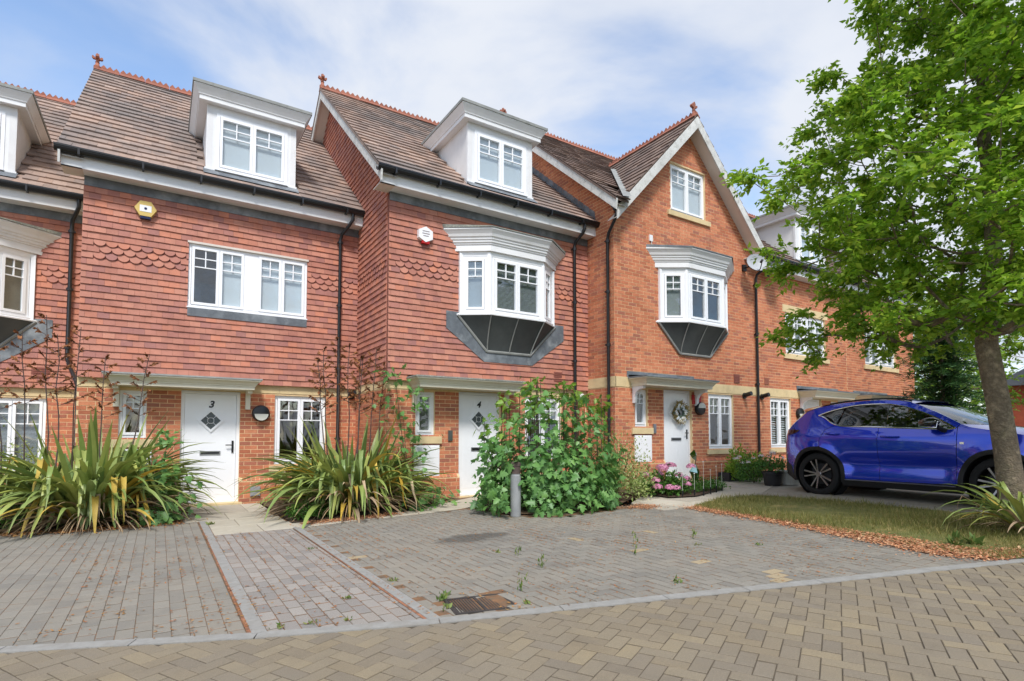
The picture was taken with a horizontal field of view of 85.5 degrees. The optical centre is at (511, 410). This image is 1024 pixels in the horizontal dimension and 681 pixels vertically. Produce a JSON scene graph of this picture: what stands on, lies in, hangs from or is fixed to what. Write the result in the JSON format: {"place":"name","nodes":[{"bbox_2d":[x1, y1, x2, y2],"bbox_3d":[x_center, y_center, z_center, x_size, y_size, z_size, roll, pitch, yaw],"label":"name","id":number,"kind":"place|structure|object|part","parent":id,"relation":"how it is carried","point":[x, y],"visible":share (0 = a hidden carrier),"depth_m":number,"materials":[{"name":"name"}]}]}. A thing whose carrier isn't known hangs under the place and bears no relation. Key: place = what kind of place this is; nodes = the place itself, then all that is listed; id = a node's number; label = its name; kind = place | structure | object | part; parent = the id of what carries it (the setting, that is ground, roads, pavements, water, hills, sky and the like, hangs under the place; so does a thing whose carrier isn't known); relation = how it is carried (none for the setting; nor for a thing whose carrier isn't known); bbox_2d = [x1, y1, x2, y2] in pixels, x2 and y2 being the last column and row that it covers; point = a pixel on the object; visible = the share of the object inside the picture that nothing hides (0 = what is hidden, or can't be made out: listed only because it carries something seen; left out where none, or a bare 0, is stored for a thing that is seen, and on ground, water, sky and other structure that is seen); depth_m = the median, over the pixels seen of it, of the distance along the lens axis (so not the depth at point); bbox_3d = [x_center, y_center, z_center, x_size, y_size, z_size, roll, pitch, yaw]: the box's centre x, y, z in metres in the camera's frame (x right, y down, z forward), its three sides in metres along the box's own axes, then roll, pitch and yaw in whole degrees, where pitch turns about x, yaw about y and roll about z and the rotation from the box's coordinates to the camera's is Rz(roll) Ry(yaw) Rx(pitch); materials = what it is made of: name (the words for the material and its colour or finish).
{"place":"outdoors","nodes":[
{"label":"outdoors","id":0,"kind":"place"},
{"bbox_2d":[0,488,44,528],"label":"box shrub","id":1,"kind":"object","parent":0,"point":[3,521],"visible":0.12,"depth_m":7.22,"materials":[{"name":"green plant"}]},
{"bbox_2d":[0,424,61,483],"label":"variegated shrub","id":2,"kind":"object","parent":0,"point":[12,444],"visible":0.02,"depth_m":8.57,"materials":[{"name":"green plant"}]},
{"bbox_2d":[181,496,477,534],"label":"path","id":3,"kind":"structure","parent":0,"point":[242,515],"depth_m":8.44,"materials":[{"name":"beige concrete"}]},
{"bbox_2d":[280,512,418,526],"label":"leaf litter","id":4,"kind":"object","parent":3,"relation":"on","point":[346,518],"visible":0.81,"depth_m":8.13,"materials":[{"name":"brown plant"}]},
{"bbox_2d":[261,497,452,521],"bbox_3d":[-2.574,1.656,9.991,3.230,0.071,2.990,2,-3,-32],"label":"flower bed","id":5,"kind":"object","parent":3,"relation":"on","point":[381,510],"visible":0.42,"depth_m":8.76,"materials":[{"name":"soil"}]},
{"bbox_2d":[284,496,340,519],"bbox_3d":[-2.965,1.442,8.265,0.844,0.372,0.510,2,-3,-32],"label":"ferny weed","id":6,"kind":"object","parent":5,"relation":"on","point":[315,511],"visible":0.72,"depth_m":8.14,"materials":[{"name":"green plant"}]},
{"bbox_2d":[231,336,454,528],"bbox_3d":[-2.753,0.433,9.317,3.608,3.416,3.621,2,-3,-32],"label":"phormium","id":7,"kind":"object","parent":5,"relation":"on","point":[349,483],"visible":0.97,"depth_m":8.71,"materials":[{"name":"green plant"}]},
{"bbox_2d":[364,363,442,502],"bbox_3d":[-1.809,0.426,9.602,1.387,2.527,1.086,2,-3,-32],"label":"sycamore sapling","id":8,"kind":"object","parent":5,"relation":"on","point":[400,414],"visible":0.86,"depth_m":9.66,"materials":[{"name":"green plant"}]},
{"bbox_2d":[393,486,466,511],"bbox_3d":[-1.356,1.505,9.441,1.452,0.459,1.011,2,-3,-32],"label":"sycamore sapling","id":9,"kind":"object","parent":5,"relation":"on","point":[435,503],"visible":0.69,"depth_m":9.29,"materials":[{"name":"green plant"}]},
{"bbox_2d":[0,506,1001,645],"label":"driveway","id":10,"kind":"structure","parent":0,"point":[33,595],"depth_m":5.23,"materials":[{"name":"grey brick"}]},
{"bbox_2d":[0,508,182,532],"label":"flower bed","id":11,"kind":"object","parent":10,"relation":"on","point":[60,526],"visible":0.14,"depth_m":7.52,"materials":[{"name":"soil"}]},
{"bbox_2d":[0,312,231,539],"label":"phormium","id":12,"kind":"object","parent":11,"relation":"on","point":[93,485],"visible":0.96,"depth_m":7.56,"materials":[{"name":"green plant"}]},
{"bbox_2d":[112,428,203,525],"bbox_3d":[-5.129,0.965,8.090,1.143,1.426,1.020,2,-3,-32],"label":"sycamore sapling","id":13,"kind":"object","parent":11,"relation":"on","point":[163,517],"visible":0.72,"depth_m":8.09,"materials":[{"name":"green plant"}]},
{"bbox_2d":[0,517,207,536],"bbox_3d":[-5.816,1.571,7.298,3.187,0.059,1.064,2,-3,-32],"label":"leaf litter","id":14,"kind":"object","parent":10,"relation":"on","point":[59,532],"visible":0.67,"depth_m":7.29,"materials":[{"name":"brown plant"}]},
{"bbox_2d":[199,523,250,632],"bbox_3d":[-3.110,1.512,5.773,0.026,0.001,5.530,2,-3,-32],"label":"sand joint","id":15,"kind":"object","parent":10,"relation":"on","point":[237,607],"visible":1,"depth_m":4.32,"materials":[{"name":"sand"}]},
{"bbox_2d":[199,521,266,633],"bbox_3d":[-3.066,1.538,5.801,0.090,0.056,5.530,2,-3,-32],"label":"edging","id":16,"kind":"object","parent":10,"relation":"on","point":[252,618],"visible":0.76,"depth_m":4.53,"materials":[{"name":"concrete"}]},
{"bbox_2d":[214,529,422,630],"bbox_3d":[-2.168,1.520,5.359,0.945,0.054,4.440,2,-3,-32],"label":"path strip","id":17,"kind":"object","parent":10,"relation":"attached to","point":[371,607],"visible":0.95,"depth_m":4.61,"materials":[{"name":"stone"}]},
{"bbox_2d":[269,622,284,628],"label":"weed","id":18,"kind":"object","parent":17,"relation":"on","point":[278,626],"visible":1,"depth_m":3.59,"materials":[{"name":"green plant"}]},
{"bbox_2d":[295,529,426,618],"bbox_3d":[-1.776,1.504,5.622,0.026,0.001,4.560,2,-3,-32],"label":"sand joint","id":19,"kind":"object","parent":10,"relation":"on","point":[410,608],"visible":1,"depth_m":4.48,"materials":[{"name":"sand"}]},
{"bbox_2d":[293,527,440,619],"bbox_3d":[-1.731,1.528,5.649,0.090,0.056,4.560,2,-3,-32],"label":"edging","id":20,"kind":"object","parent":10,"relation":"on","point":[406,600],"visible":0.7,"depth_m":4.74,"materials":[{"name":"concrete"}]},
{"bbox_2d":[436,593,448,600],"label":"weed","id":21,"kind":"object","parent":10,"relation":"on","point":[443,596],"visible":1,"depth_m":4.17,"materials":[{"name":"green plant"}]},
{"bbox_2d":[442,603,451,610],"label":"weed","id":22,"kind":"object","parent":10,"relation":"on","point":[449,605],"visible":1,"depth_m":3.98,"materials":[{"name":"green plant"}]},
{"bbox_2d":[16,510,886,645],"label":"needle litter","id":23,"kind":"object","parent":10,"relation":"on","point":[395,562],"visible":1,"depth_m":5.29,"materials":[{"name":"brown plant"}]},
{"bbox_2d":[443,593,514,614],"bbox_3d":[-0.236,1.481,4.082,0.470,0.123,0.380,1,-3,-20],"label":"drain grate","id":24,"kind":"object","parent":10,"relation":"on","point":[455,611],"visible":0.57,"depth_m":4.03,"materials":[{"name":"metal"}]},
{"bbox_2d":[510,462,520,516],"bbox_3d":[0.053,1.161,8.206,0.156,0.805,0.156,2,-3,-32],"label":"bollard","id":25,"kind":"object","parent":10,"relation":"on","point":[515,494],"visible":0.94,"depth_m":8.14,"materials":[{"name":"grey metal"}]},
{"bbox_2d":[517,572,527,590],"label":"weed","id":26,"kind":"object","parent":10,"relation":"on","point":[520,585],"visible":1,"depth_m":4.37,"materials":[{"name":"green plant"}]},
{"bbox_2d":[538,553,546,567],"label":"weed","id":27,"kind":"object","parent":10,"relation":"on","point":[541,565],"visible":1,"depth_m":5.09,"materials":[{"name":"green plant"}]},
{"bbox_2d":[485,489,642,513],"bbox_3d":[0.914,1.596,10.130,3.700,0.081,2.890,2,-3,-32],"label":"flower bed","id":28,"kind":"object","parent":10,"relation":"on","point":[622,499],"visible":0.17,"depth_m":9.27,"materials":[{"name":"soil"}]},
{"bbox_2d":[468,376,626,517],"bbox_3d":[0.530,0.543,9.096,2.974,2.294,2.243,2,-3,-32],"label":"sycamore bush","id":29,"kind":"object","parent":28,"relation":"on","point":[545,484],"visible":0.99,"depth_m":8.59,"materials":[{"name":"green plant"}]},
{"bbox_2d":[577,420,658,501],"bbox_3d":[1.786,0.859,9.882,1.606,1.469,1.360,2,-3,-32],"label":"variegated shrub","id":30,"kind":"object","parent":28,"relation":"on","point":[631,480],"visible":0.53,"depth_m":9.74,"materials":[{"name":"green plant"}]},
{"bbox_2d":[632,532,637,553],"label":"weed","id":31,"kind":"object","parent":10,"relation":"on","point":[633,541],"visible":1,"depth_m":5.53,"materials":[{"name":"green plant"}]},
{"bbox_2d":[616,503,668,510],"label":"leaf litter","id":32,"kind":"object","parent":10,"relation":"on","point":[642,506],"visible":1,"depth_m":8.85,"materials":[{"name":"brown plant"}]},
{"bbox_2d":[673,574,682,583],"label":"weed","id":33,"kind":"object","parent":10,"relation":"on","point":[676,580],"visible":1,"depth_m":4.54,"materials":[{"name":"green plant"}]},
{"bbox_2d":[0,562,1023,680],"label":"road","id":34,"kind":"structure","parent":0,"point":[966,624],"depth_m":3.22,"materials":[{"name":"beige brick"}]},
{"bbox_2d":[0,0,1023,414],"label":"sky","id":35,"kind":"structure","parent":0,"point":[607,77],"materials":[{"name":"blue"}]},
{"bbox_2d":[182,483,1014,558],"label":"ground","id":36,"kind":"structure","parent":0,"point":[628,502],"depth_m":10.05,"materials":[{"name":"brown soil"}]},
{"bbox_2d":[0,81,83,484],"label":"terraced house","id":37,"kind":"structure","parent":36,"relation":"on","point":[41,205],"depth_m":10.20,"materials":[{"name":"brick"}]},
{"bbox_2d":[0,111,5,170],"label":"dormer window","id":38,"kind":"structure","parent":37,"relation":"in","point":[2,114],"depth_m":9.91,"materials":[{"name":"plastic"}]},
{"bbox_2d":[0,251,29,318],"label":"bay window","id":39,"kind":"structure","parent":37,"relation":"in","point":[14,269],"depth_m":9.93,"materials":[{"name":"plastic"}]},
{"bbox_2d":[0,397,45,470],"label":"window","id":40,"kind":"structure","parent":37,"relation":"in","point":[12,412],"depth_m":10.14,"materials":[{"name":"plastic"}]},
{"bbox_2d":[53,53,364,507],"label":"terraced house","id":41,"kind":"structure","parent":36,"relation":"on","point":[221,287],"depth_m":10.26,"materials":[{"name":"brick"}]},
{"bbox_2d":[134,200,156,220],"bbox_3d":[-6.324,-3.454,9.556,0.335,0.306,0.082,2,-3,-32],"label":"alarm box","id":42,"kind":"object","parent":41,"relation":"attached to","point":[145,210],"visible":1,"depth_m":9.53,"materials":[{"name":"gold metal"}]},
{"bbox_2d":[179,390,239,503],"bbox_3d":[-5.508,0.663,10.101,0.950,2.030,0.130,2,-3,-32],"label":"door","id":43,"kind":"structure","parent":41,"relation":"in","point":[211,419],"depth_m":10.13,"materials":[{"name":"plastic"}]},
{"bbox_2d":[187,243,306,319],"bbox_3d":[-4.958,-2.401,10.490,2.064,1.172,0.120,2,-3,-32],"label":"window","id":44,"kind":"structure","parent":41,"relation":"in","point":[250,283],"depth_m":10.51,"materials":[{"name":"plastic"}]},
{"bbox_2d":[215,113,287,186],"bbox_3d":[-4.896,-4.898,10.455,1.249,1.077,0.120,2,-3,-32],"label":"dormer window","id":45,"kind":"structure","parent":41,"relation":"in","point":[247,149],"depth_m":10.44,"materials":[{"name":"plastic"}]},
{"bbox_2d":[252,405,269,421],"bbox_3d":[-4.744,0.054,10.466,0.308,0.308,0.112,2,-3,-32],"label":"wall lamp","id":46,"kind":"object","parent":41,"relation":"attached to","point":[260,413],"visible":1,"depth_m":10.42,"materials":[{"name":"black plastic"}]},
{"bbox_2d":[274,396,324,463],"bbox_3d":[-4.195,0.396,10.948,0.984,1.347,0.115,2,-3,-32],"label":"window","id":47,"kind":"structure","parent":41,"relation":"in","point":[299,399],"depth_m":10.91,"materials":[{"name":"plastic"}]},
{"bbox_2d":[292,74,599,504],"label":"terraced house","id":48,"kind":"structure","parent":36,"relation":"on","point":[472,189],"depth_m":10.97,"materials":[{"name":"brick"}]},
{"bbox_2d":[417,227,432,244],"bbox_3d":[-1.630,-3.293,10.409,0.290,0.327,0.078,2,-3,-32],"label":"alarm box","id":49,"kind":"object","parent":48,"relation":"attached to","point":[425,235],"visible":1,"depth_m":10.37,"materials":[{"name":"white plastic"}]},
{"bbox_2d":[462,256,487,312],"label":"bay window","id":50,"kind":"structure","parent":48,"relation":"in","point":[474,267],"depth_m":10.82,"materials":[{"name":"plastic"}]},
{"bbox_2d":[459,392,498,495],"bbox_3d":[-0.670,0.658,11.051,0.950,2.030,0.130,2,-3,-32],"label":"door","id":51,"kind":"structure","parent":48,"relation":"in","point":[473,406],"depth_m":10.98,"materials":[{"name":"plastic"}]},
{"bbox_2d":[474,130,527,196],"bbox_3d":[-0.226,-5.018,11.303,1.249,1.077,0.120,2,-3,-32],"label":"dormer window","id":52,"kind":"structure","parent":48,"relation":"in","point":[500,164],"depth_m":11.29,"materials":[{"name":"plastic"}]},
{"bbox_2d":[492,257,542,319],"bbox_3d":[0.100,-2.440,11.143,1.194,1.132,0.129,2,-3,-32],"label":"window","id":53,"kind":"structure","parent":48,"relation":"in","point":[518,266],"depth_m":11.12,"materials":[{"name":"plastic"}]},
{"bbox_2d":[525,397,558,458],"bbox_3d":[0.639,0.391,11.904,0.984,1.347,0.129,2,-3,-32],"label":"window","id":54,"kind":"structure","parent":48,"relation":"in","point":[555,412],"depth_m":11.98,"materials":[{"name":"plastic"}]},
{"bbox_2d":[545,269,552,324],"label":"window","id":55,"kind":"structure","parent":48,"relation":"in","point":[547,274],"depth_m":11.86,"materials":[{"name":"plastic"}]},
{"bbox_2d":[0,558,1023,652],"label":"kerb","id":56,"kind":"structure","parent":36,"relation":"on","point":[221,637],"depth_m":3.75,"materials":[{"name":"concrete"}]},
{"bbox_2d":[497,101,764,488],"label":"terraced house","id":57,"kind":"structure","parent":36,"relation":"on","point":[672,217],"depth_m":12.78,"materials":[{"name":"brick"}]},
{"bbox_2d":[662,272,686,320],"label":"bay window","id":58,"kind":"structure","parent":57,"relation":"in","point":[673,296],"depth_m":12.58,"materials":[{"name":"plastic"}]},
{"bbox_2d":[663,390,690,477],"bbox_3d":[3.791,0.550,12.786,0.950,2.030,0.130,2,-3,-32],"label":"door","id":59,"kind":"structure","parent":57,"relation":"in","point":[676,436],"depth_m":12.79,"materials":[{"name":"plastic"}]},
{"bbox_2d":[672,399,689,424],"bbox_3d":[3.906,0.036,12.774,0.611,0.635,0.175,2,-3,-32],"label":"wreath","id":60,"kind":"object","parent":57,"relation":"attached to","point":[684,408],"visible":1,"depth_m":12.77,"materials":[{"name":"plant"}]},
{"bbox_2d":[670,164,703,219],"bbox_3d":[4.183,-5.216,13.309,1.264,1.162,0.120,2,-3,-32],"label":"gable window","id":61,"kind":"structure","parent":57,"relation":"in","point":[686,186],"depth_m":13.31,"materials":[{"name":"plastic"}]},
{"bbox_2d":[695,402,705,414],"bbox_3d":[4.462,-0.042,13.092,0.308,0.308,0.112,2,-3,-32],"label":"wall lamp","id":62,"kind":"object","parent":57,"relation":"attached to","point":[700,408],"visible":1,"depth_m":13.04,"materials":[{"name":"black plastic"}]},
{"bbox_2d":[688,272,723,325],"bbox_3d":[4.511,-2.577,12.911,1.194,1.132,0.115,2,-3,-32],"label":"bay window","id":63,"kind":"structure","parent":57,"relation":"in","point":[704,279],"depth_m":12.89,"materials":[{"name":"plastic"}]},
{"bbox_2d":[708,394,731,448],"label":"window","id":64,"kind":"structure","parent":57,"relation":"in","point":[718,398],"depth_m":13.63,"materials":[{"name":"plastic"}]},
{"bbox_2d":[724,286,725,326],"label":"bay window","id":65,"kind":"structure","parent":57,"relation":"in","point":[724,286],"depth_m":13.68,"materials":[{"name":"plastic"}]},
{"bbox_2d":[742,254,766,271],"bbox_3d":[6.095,-3.723,14.000,0.615,0.479,0.413,-2,-4,42],"label":"satellite dish","id":66,"kind":"object","parent":57,"relation":"attached to","point":[760,264],"visible":0.85,"depth_m":13.98,"materials":[{"name":"white metal"}]},
{"bbox_2d":[638,202,860,470],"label":"terraced house","id":67,"kind":"structure","parent":36,"relation":"on","point":[778,384],"depth_m":15.38,"materials":[{"name":"brick"}]},
{"bbox_2d":[770,398,789,447],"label":"window","id":68,"kind":"structure","parent":67,"relation":"in","point":[778,419],"depth_m":15.00,"materials":[{"name":"plastic"}]},
{"bbox_2d":[796,408,804,418],"bbox_3d":[8.009,0.086,15.355,0.308,0.308,0.112,2,-3,-32],"label":"wall lamp","id":69,"kind":"object","parent":67,"relation":"attached to","point":[800,412],"visible":0.65,"depth_m":15.29,"materials":[{"name":"black plastic"}]},
{"bbox_2d":[785,313,823,357],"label":"window","id":70,"kind":"structure","parent":67,"relation":"in","point":[808,322],"depth_m":15.81,"materials":[{"name":"plastic"}]},
{"bbox_2d":[798,223,821,264],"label":"dormer window","id":71,"kind":"structure","parent":67,"relation":"in","point":[800,232],"depth_m":15.78,"materials":[{"name":"plastic"}]},
{"bbox_2d":[804,399,818,411],"bbox_3d":[8.536,0.693,15.813,0.950,2.030,0.130,2,-3,-32],"label":"door","id":72,"kind":"structure","parent":67,"relation":"in","point":[811,403],"depth_m":15.90,"materials":[{"name":"plastic"}]},
{"bbox_2d":[747,212,921,445],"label":"terraced house","id":73,"kind":"structure","parent":36,"relation":"on","point":[884,382],"depth_m":17.84,"materials":[{"name":"brick"}]},
{"bbox_2d":[864,329,893,367],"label":"window","id":74,"kind":"structure","parent":73,"relation":"in","point":[868,360],"depth_m":18.06,"materials":[{"name":"plastic"}]},
{"bbox_2d":[874,254,891,282],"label":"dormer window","id":75,"kind":"structure","parent":73,"relation":"in","point":[880,273],"depth_m":18.15,"materials":[{"name":"plastic"}]},
{"bbox_2d":[719,0,1023,515],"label":"broadleaf tree","id":76,"kind":"object","parent":36,"relation":"on","point":[982,113],"visible":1,"depth_m":7.27,"materials":[{"name":"green plant"}]},
{"bbox_2d":[892,308,1013,415],"bbox_3d":[12.160,-0.309,15.444,4.304,5.243,4.135,2,-3,-32],"label":"conifer","id":77,"kind":"object","parent":36,"relation":"on","point":[947,379],"visible":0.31,"depth_m":15.37,"materials":[{"name":"green plant"}]},
{"bbox_2d":[912,274,1021,412],"bbox_3d":[24.526,-3.033,32.457,11.432,11.478,11.255,-1,-3,16],"label":"garden tree","id":78,"kind":"object","parent":36,"relation":"on","point":[977,402],"visible":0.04,"depth_m":29.74,"materials":[{"name":"green plant"}]},
{"bbox_2d":[1006,369,1023,426],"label":"brick house","id":79,"kind":"structure","parent":36,"relation":"on","point":[1018,415],"depth_m":22.88,"materials":[{"name":"brick"}]},
{"bbox_2d":[631,481,772,510],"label":"path","id":80,"kind":"structure","parent":0,"point":[740,487],"depth_m":10.03,"materials":[{"name":"beige concrete"}]},
{"bbox_2d":[643,486,723,496],"bbox_3d":[3.329,1.569,10.930,2.070,0.046,1.640,2,-3,-32],"label":"flower bed","id":81,"kind":"object","parent":80,"relation":"on","point":[688,494],"visible":0.4,"depth_m":10.32,"materials":[{"name":"soil"}]},
{"bbox_2d":[630,462,695,495],"bbox_3d":[2.779,1.283,10.358,1.262,0.637,1.020,2,-3,-32],"label":"hydrangea","id":82,"kind":"object","parent":81,"relation":"on","point":[672,478],"visible":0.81,"depth_m":10.15,"materials":[{"name":"pink plant"}]},
{"bbox_2d":[657,475,730,493],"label":"plants","id":83,"kind":"object","parent":81,"relation":"on","point":[699,486],"visible":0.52,"depth_m":10.70,"materials":[{"name":"green plant"}]},
{"bbox_2d":[689,450,699,479],"bbox_3d":[3.745,1.200,11.290,0.320,0.810,0.090,2,-3,-32],"label":"garden ornament","id":84,"kind":"object","parent":81,"relation":"on","point":[693,455],"visible":0.78,"depth_m":11.26,"materials":[{"name":"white metal"}]},
{"bbox_2d":[714,478,989,513],"bbox_3d":[14.884,1.652,12.772,21.100,0.068,11.650,2,-3,-32],"label":"parking bay","id":85,"kind":"object","parent":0,"point":[920,499],"visible":0.14,"depth_m":9.65,"materials":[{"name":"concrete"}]},
{"bbox_2d":[718,472,750,481],"bbox_3d":[5.233,1.535,12.942,0.900,0.200,0.300,2,-3,-32],"label":"trough","id":86,"kind":"object","parent":85,"relation":"on","point":[727,476],"visible":0.49,"depth_m":12.68,"materials":[{"name":"black plastic"}]},
{"bbox_2d":[724,443,762,479],"bbox_3d":[5.361,1.176,12.864,0.954,0.913,1.052,-1,-3,22],"label":"leafy plant","id":87,"kind":"object","parent":86,"relation":"in","point":[730,468],"visible":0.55,"depth_m":12.79,"materials":[{"name":"green plant"}]},
{"bbox_2d":[733,450,770,482],"bbox_3d":[5.336,1.248,12.298,1.107,0.733,0.887,2,-3,-32],"label":"leafy plant","id":88,"kind":"object","parent":85,"relation":"on","point":[749,475],"visible":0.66,"depth_m":12.22,"materials":[{"name":"green plant"}]},
{"bbox_2d":[761,471,782,485],"bbox_3d":[5.499,1.436,11.691,0.416,0.300,0.416,2,-3,-32],"label":"plant pot","id":89,"kind":"object","parent":85,"relation":"on","point":[773,478],"visible":0.97,"depth_m":11.55,"materials":[{"name":"black plastic"}]},
{"bbox_2d":[752,450,786,472],"bbox_3d":[5.502,1.086,11.731,0.711,0.475,0.717,2,-3,-32],"label":"geranium","id":90,"kind":"object","parent":89,"relation":"on","point":[774,465],"visible":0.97,"depth_m":11.62,"materials":[{"name":"green plant"}]},
{"bbox_2d":[776,470,799,484],"bbox_3d":[5.932,1.434,11.849,0.499,0.300,0.499,2,-3,-32],"label":"plant pot","id":91,"kind":"object","parent":85,"relation":"on","point":[787,479],"visible":0.39,"depth_m":11.68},
{"bbox_2d":[786,398,1023,509],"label":"parked car","id":92,"kind":"object","parent":85,"relation":"on","point":[837,448],"visible":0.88,"depth_m":9.12,"materials":[{"name":"paint"}]},
{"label":"window","id":93,"kind":"part","parent":92,"relation":"part of","materials":[{"name":"black glass"}]},
{"bbox_3d":[5.882,0.758,9.674,0.125,1.009,0.997,2,-3,-31],"label":"door","id":94,"kind":"part","parent":92,"relation":"part of","materials":[{"name":"paint"}]},
{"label":"window","id":95,"kind":"part","parent":92,"relation":"part of","materials":[{"name":"black glass"}]},
{"bbox_3d":[6.388,0.702,8.754,0.088,0.890,1.107,1,-3,-28],"label":"door","id":96,"kind":"part","parent":92,"relation":"part of","materials":[{"name":"paint"}]},
{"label":"window","id":97,"kind":"part","parent":92,"relation":"part of","materials":[{"name":"black glass"}]},
{"bbox_2d":[693,495,1023,558],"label":"lawn","id":98,"kind":"structure","parent":0,"point":[824,511],"depth_m":7.30,"materials":[{"name":"green plant"}]},
{"bbox_2d":[679,503,1023,560],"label":"leaf litter","id":99,"kind":"object","parent":98,"relation":"on","point":[918,547],"visible":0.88,"depth_m":5.90,"materials":[{"name":"brown plant"}]},
{"bbox_2d":[946,534,964,545],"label":"weed","id":100,"kind":"object","parent":98,"relation":"on","point":[950,540],"visible":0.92,"depth_m":5.70,"materials":[{"name":"green plant"}]},
{"bbox_2d":[952,530,963,540],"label":"weed","id":101,"kind":"object","parent":98,"relation":"on","point":[956,534],"visible":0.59,"depth_m":5.91,"materials":[{"name":"green plant"}]},
{"bbox_2d":[961,531,985,544],"bbox_3d":[4.755,1.322,5.706,0.220,0.133,0.135,-2,-3,33],"label":"weed","id":102,"kind":"object","parent":98,"relation":"on","point":[972,539],"visible":0.91,"depth_m":5.67,"materials":[{"name":"green plant"}]},
{"bbox_2d":[925,476,1023,532],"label":"phormium","id":103,"kind":"object","parent":98,"relation":"on","point":[1014,516],"visible":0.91,"depth_m":6.26,"materials":[{"name":"green plant"}]}
]}

